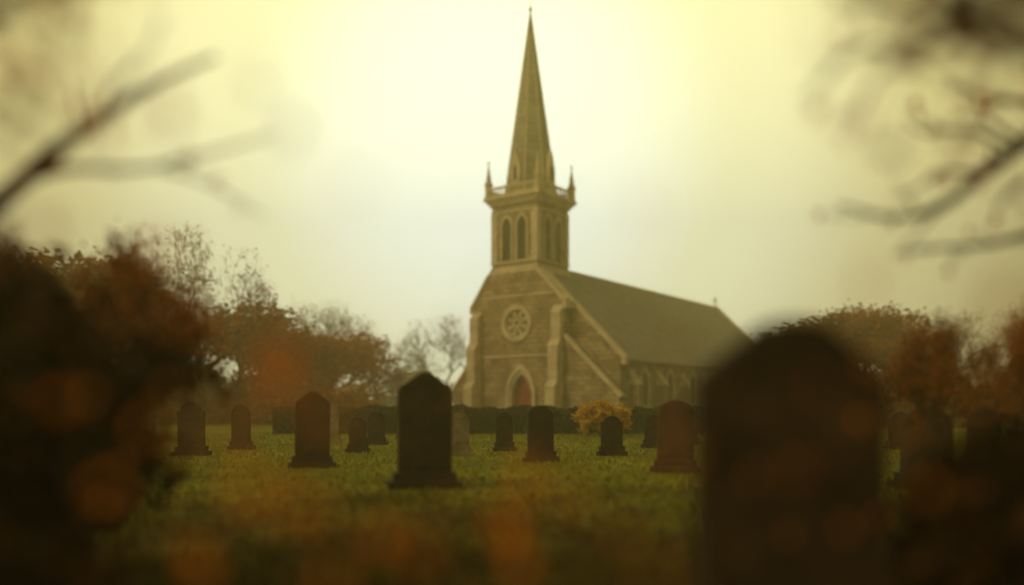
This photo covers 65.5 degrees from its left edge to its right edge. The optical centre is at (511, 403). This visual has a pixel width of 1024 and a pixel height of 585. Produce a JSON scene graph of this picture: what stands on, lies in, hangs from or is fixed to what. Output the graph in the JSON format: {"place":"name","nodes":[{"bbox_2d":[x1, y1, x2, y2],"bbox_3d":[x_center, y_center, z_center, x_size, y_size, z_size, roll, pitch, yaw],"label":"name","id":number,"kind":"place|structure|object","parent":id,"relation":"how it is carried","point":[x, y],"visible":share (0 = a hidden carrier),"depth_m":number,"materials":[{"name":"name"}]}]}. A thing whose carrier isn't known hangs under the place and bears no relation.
{"place":"outdoors","nodes":[
{"label":"outdoors","id":0,"kind":"place"},
{"bbox_2d":[0,0,1023,404],"label":"sky","id":1,"kind":"structure","parent":0,"point":[697,119],"materials":[{"name":"yellow"}]},
{"bbox_2d":[14,41,1018,584],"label":"falling leaves","id":2,"kind":"object","parent":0,"point":[280,367],"visible":1,"depth_m":1.89,"materials":[{"name":"orange plant"}]},
{"bbox_2d":[24,405,1010,584],"bbox_3d":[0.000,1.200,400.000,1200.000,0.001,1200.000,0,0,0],"label":"ground","id":3,"kind":"structure","parent":0,"point":[586,514],"depth_m":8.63,"materials":[{"name":"green plant"}]},
{"bbox_2d":[0,209,57,329],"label":"autumn tree","id":4,"kind":"object","parent":3,"relation":"on","point":[4,254],"visible":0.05,"depth_m":5.43,"materials":[{"name":"brown plant"}]},
{"bbox_2d":[16,245,199,334],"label":"autumn tree","id":5,"kind":"object","parent":3,"relation":"on","point":[50,260],"visible":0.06,"depth_m":42.78,"materials":[{"name":"brown plant"}]},
{"bbox_2d":[0,242,227,584],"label":"dark shrub","id":6,"kind":"object","parent":3,"relation":"on","point":[58,466],"visible":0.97,"depth_m":4.17,"materials":[{"name":"brown plant"}]},
{"bbox_2d":[0,0,287,242],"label":"overhanging tree","id":7,"kind":"object","parent":3,"relation":"on","point":[19,183],"visible":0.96,"depth_m":2.67,"materials":[{"name":"brown plant"}]},
{"bbox_2d":[61,217,244,425],"bbox_3d":[-3.837,-0.322,8.149,1.717,3.154,1.621,0,0,33],"label":"autumn tree","id":8,"kind":"object","parent":3,"relation":"on","point":[132,281],"visible":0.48,"depth_m":8.06,"materials":[{"name":"orange plant"}]},
{"bbox_2d":[171,402,209,455],"bbox_3d":[-7.422,0.632,18.437,0.816,1.335,0.330,-1,0,0],"label":"gravestone","id":9,"kind":"object","parent":3,"relation":"on","point":[191,426],"visible":0.69,"depth_m":18.37,"materials":[{"name":"stone"}]},
{"bbox_2d":[141,221,293,401],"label":"bare tree","id":10,"kind":"object","parent":3,"relation":"on","point":[203,279],"visible":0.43,"depth_m":47.40,"materials":[{"name":"brown plant"}]},
{"bbox_2d":[227,404,255,449],"bbox_3d":[-7.114,0.651,20.916,0.653,1.298,0.325,-1,-2,0],"label":"gravestone","id":11,"kind":"object","parent":3,"relation":"on","point":[241,439],"visible":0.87,"depth_m":20.85,"materials":[{"name":"stone"}]},
{"bbox_2d":[153,348,387,424],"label":"autumn thicket","id":12,"kind":"object","parent":3,"relation":"on","point":[253,397],"visible":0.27,"depth_m":46.52,"materials":[{"name":"brown plant"}]},
{"bbox_2d":[189,294,362,418],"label":"autumn tree","id":13,"kind":"object","parent":3,"relation":"on","point":[310,344],"visible":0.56,"depth_m":48.90,"materials":[{"name":"orange plant"}]},
{"bbox_2d":[288,391,335,468],"bbox_3d":[-3.732,0.530,14.918,0.855,1.541,0.346,1,1,-8],"label":"gravestone","id":14,"kind":"object","parent":3,"relation":"on","point":[312,439],"visible":0.88,"depth_m":14.83,"materials":[{"name":"stone"}]},
{"bbox_2d":[246,328,413,405],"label":"autumn tree","id":15,"kind":"object","parent":3,"relation":"on","point":[371,366],"visible":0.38,"depth_m":57.90,"materials":[{"name":"brown plant"}]},
{"bbox_2d":[330,405,341,442],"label":"gravestone","id":16,"kind":"object","parent":3,"relation":"on","point":[334,433],"visible":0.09,"depth_m":24.51,"materials":[{"name":"stone"}]},
{"bbox_2d":[281,295,397,388],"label":"bare tree","id":17,"kind":"object","parent":3,"relation":"on","point":[331,326],"visible":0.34,"depth_m":65.75,"materials":[{"name":"brown plant"}]},
{"bbox_2d":[345,417,370,452],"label":"gravestone","id":18,"kind":"object","parent":3,"relation":"on","point":[358,434],"visible":0.96,"depth_m":19.53,"materials":[{"name":"stone"}]},
{"bbox_2d":[367,411,388,444],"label":"gravestone","id":19,"kind":"object","parent":3,"relation":"on","point":[376,427],"visible":0.94,"depth_m":23.14,"materials":[{"name":"stone"}]},
{"bbox_2d":[387,372,462,489],"bbox_3d":[-1.251,0.422,11.404,1.039,1.756,0.500,0,0,-12],"label":"gravestone","id":20,"kind":"object","parent":3,"relation":"on","point":[424,431],"visible":0.97,"depth_m":11.29,"materials":[{"name":"stone"}]},
{"bbox_2d":[389,312,468,404],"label":"bare tree","id":21,"kind":"object","parent":3,"relation":"on","point":[424,363],"visible":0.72,"depth_m":79.31,"materials":[{"name":"brown plant"}]},
{"bbox_2d":[452,412,472,455],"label":"gravestone","id":22,"kind":"object","parent":3,"relation":"on","point":[460,433],"visible":0.82,"depth_m":18.38,"materials":[{"name":"stone"}]},
{"bbox_2d":[35,445,897,584],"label":"fallen leaves","id":23,"kind":"object","parent":3,"relation":"on","point":[310,524],"visible":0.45,"depth_m":7.13,"materials":[{"name":"orange plant"}]},
{"bbox_2d":[271,403,692,433],"bbox_3d":[-0.647,0.607,31.898,17.802,1.269,1.224,0,0,0],"label":"clipped hedge","id":24,"kind":"object","parent":3,"relation":"on","point":[481,419],"visible":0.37,"depth_m":31.54,"materials":[{"name":"green plant"}]},
{"bbox_2d":[492,412,516,450],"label":"gravestone","id":25,"kind":"object","parent":3,"relation":"on","point":[504,430],"visible":0.95,"depth_m":20.16,"materials":[{"name":"stone"}]},
{"bbox_2d":[522,406,559,461],"bbox_3d":[0.590,0.674,16.513,0.730,1.253,0.325,-1,-1,-10],"label":"gravestone","id":26,"kind":"object","parent":3,"relation":"on","point":[540,436],"visible":0.98,"depth_m":16.44,"materials":[{"name":"stone"}]},
{"bbox_2d":[184,361,1012,411],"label":"distant treeline","id":27,"kind":"object","parent":3,"relation":"on","point":[405,381],"visible":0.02,"depth_m":125.83,"materials":[{"name":"brown plant"}]},
{"bbox_2d":[452,0,745,411],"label":"stone church","id":28,"kind":"structure","parent":3,"relation":"on","point":[550,326],"depth_m":61.47,"materials":[{"name":"beige stone"}]},
{"bbox_2d":[501,304,531,341],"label":"rose window","id":29,"kind":"structure","parent":28,"relation":"in","point":[516,321],"depth_m":60.86,"materials":[{"name":"stone"}]},
{"bbox_2d":[506,363,536,411],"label":"arched door","id":30,"kind":"structure","parent":28,"relation":"in","point":[525,393],"depth_m":60.83,"materials":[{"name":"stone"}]},
{"bbox_2d":[500,212,562,262],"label":"belfry windows","id":31,"kind":"structure","parent":28,"relation":"in","point":[523,229],"depth_m":61.46,"materials":[{"name":"stone"}]},
{"bbox_2d":[640,365,695,407],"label":"nave windows","id":32,"kind":"structure","parent":28,"relation":"in","point":[644,370],"depth_m":60.28,"materials":[{"name":"stone"}]},
{"bbox_2d":[570,398,632,436],"bbox_3d":[3.266,0.510,29.036,2.296,1.416,1.407,0,0,0],"label":"golden shrub","id":33,"kind":"object","parent":3,"relation":"on","point":[592,415],"visible":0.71,"depth_m":28.70,"materials":[{"name":"yellow plant"}]},
{"bbox_2d":[596,416,627,455],"bbox_3d":[2.308,0.790,18.444,0.672,1.021,0.325,-1,0,-5],"label":"gravestone","id":34,"kind":"object","parent":3,"relation":"on","point":[611,428],"visible":0.98,"depth_m":18.37,"materials":[{"name":"stone"}]},
{"bbox_2d":[640,415,656,447],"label":"gravestone","id":35,"kind":"object","parent":3,"relation":"on","point":[650,433],"visible":0.52,"depth_m":21.56,"materials":[{"name":"stone"}]},
{"bbox_2d":[650,400,692,472],"bbox_3d":[2.849,0.617,13.924,0.834,1.367,0.337,1,1,8],"label":"gravestone","id":36,"kind":"object","parent":3,"relation":"on","point":[674,429],"visible":0.92,"depth_m":13.85,"materials":[{"name":"red stone"}]},
{"bbox_2d":[693,319,891,584],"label":"gravestone","id":37,"kind":"object","parent":3,"relation":"on","point":[766,413],"visible":0.99,"depth_m":3.19,"materials":[{"name":"stone"}]},
{"bbox_2d":[840,329,889,364],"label":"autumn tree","id":38,"kind":"object","parent":3,"relation":"on","point":[868,351],"visible":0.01,"depth_m":53.05,"materials":[{"name":"brown plant"}]},
{"bbox_2d":[798,298,942,404],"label":"autumn tree","id":39,"kind":"object","parent":3,"relation":"on","point":[877,329],"visible":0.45,"depth_m":50.04,"materials":[{"name":"brown plant"}]},
{"bbox_2d":[892,411,904,449],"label":"gravestone","id":40,"kind":"object","parent":3,"relation":"on","point":[896,427],"visible":0.47,"depth_m":20.82,"materials":[{"name":"stone"}]},
{"bbox_2d":[787,0,1023,277],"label":"overhanging tree","id":41,"kind":"object","parent":3,"relation":"on","point":[967,24],"visible":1,"depth_m":2.50,"materials":[{"name":"brown plant"}]},
{"bbox_2d":[892,406,952,487],"bbox_3d":[5.927,0.666,11.393,0.920,1.267,0.372,0,1,0],"label":"gravestone","id":42,"kind":"object","parent":3,"relation":"on","point":[911,453],"visible":0.43,"depth_m":11.32,"materials":[{"name":"stone"}]},
{"bbox_2d":[881,307,1003,445],"bbox_3d":[5.151,0.030,9.619,1.374,2.424,1.297,0,0,33],"label":"autumn tree","id":43,"kind":"object","parent":3,"relation":"on","point":[947,364],"visible":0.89,"depth_m":9.59,"materials":[{"name":"orange plant"}]},
{"bbox_2d":[892,355,1023,426],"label":"autumn thicket","id":44,"kind":"object","parent":3,"relation":"on","point":[958,421],"visible":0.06,"depth_m":38.05,"materials":[{"name":"brown plant"}]},
{"bbox_2d":[892,389,1023,584],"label":"dark shrub","id":45,"kind":"object","parent":3,"relation":"on","point":[964,523],"visible":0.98,"depth_m":3.17,"materials":[{"name":"brown plant"}]},
{"bbox_2d":[923,303,1013,389],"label":"bare tree","id":46,"kind":"object","parent":3,"relation":"on","point":[967,328],"visible":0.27,"depth_m":59.34,"materials":[{"name":"brown plant"}]},
{"bbox_2d":[959,295,1023,429],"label":"autumn tree","id":47,"kind":"object","parent":3,"relation":"on","point":[1016,354],"visible":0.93,"depth_m":7.85,"materials":[{"name":"brown plant"}]}
]}

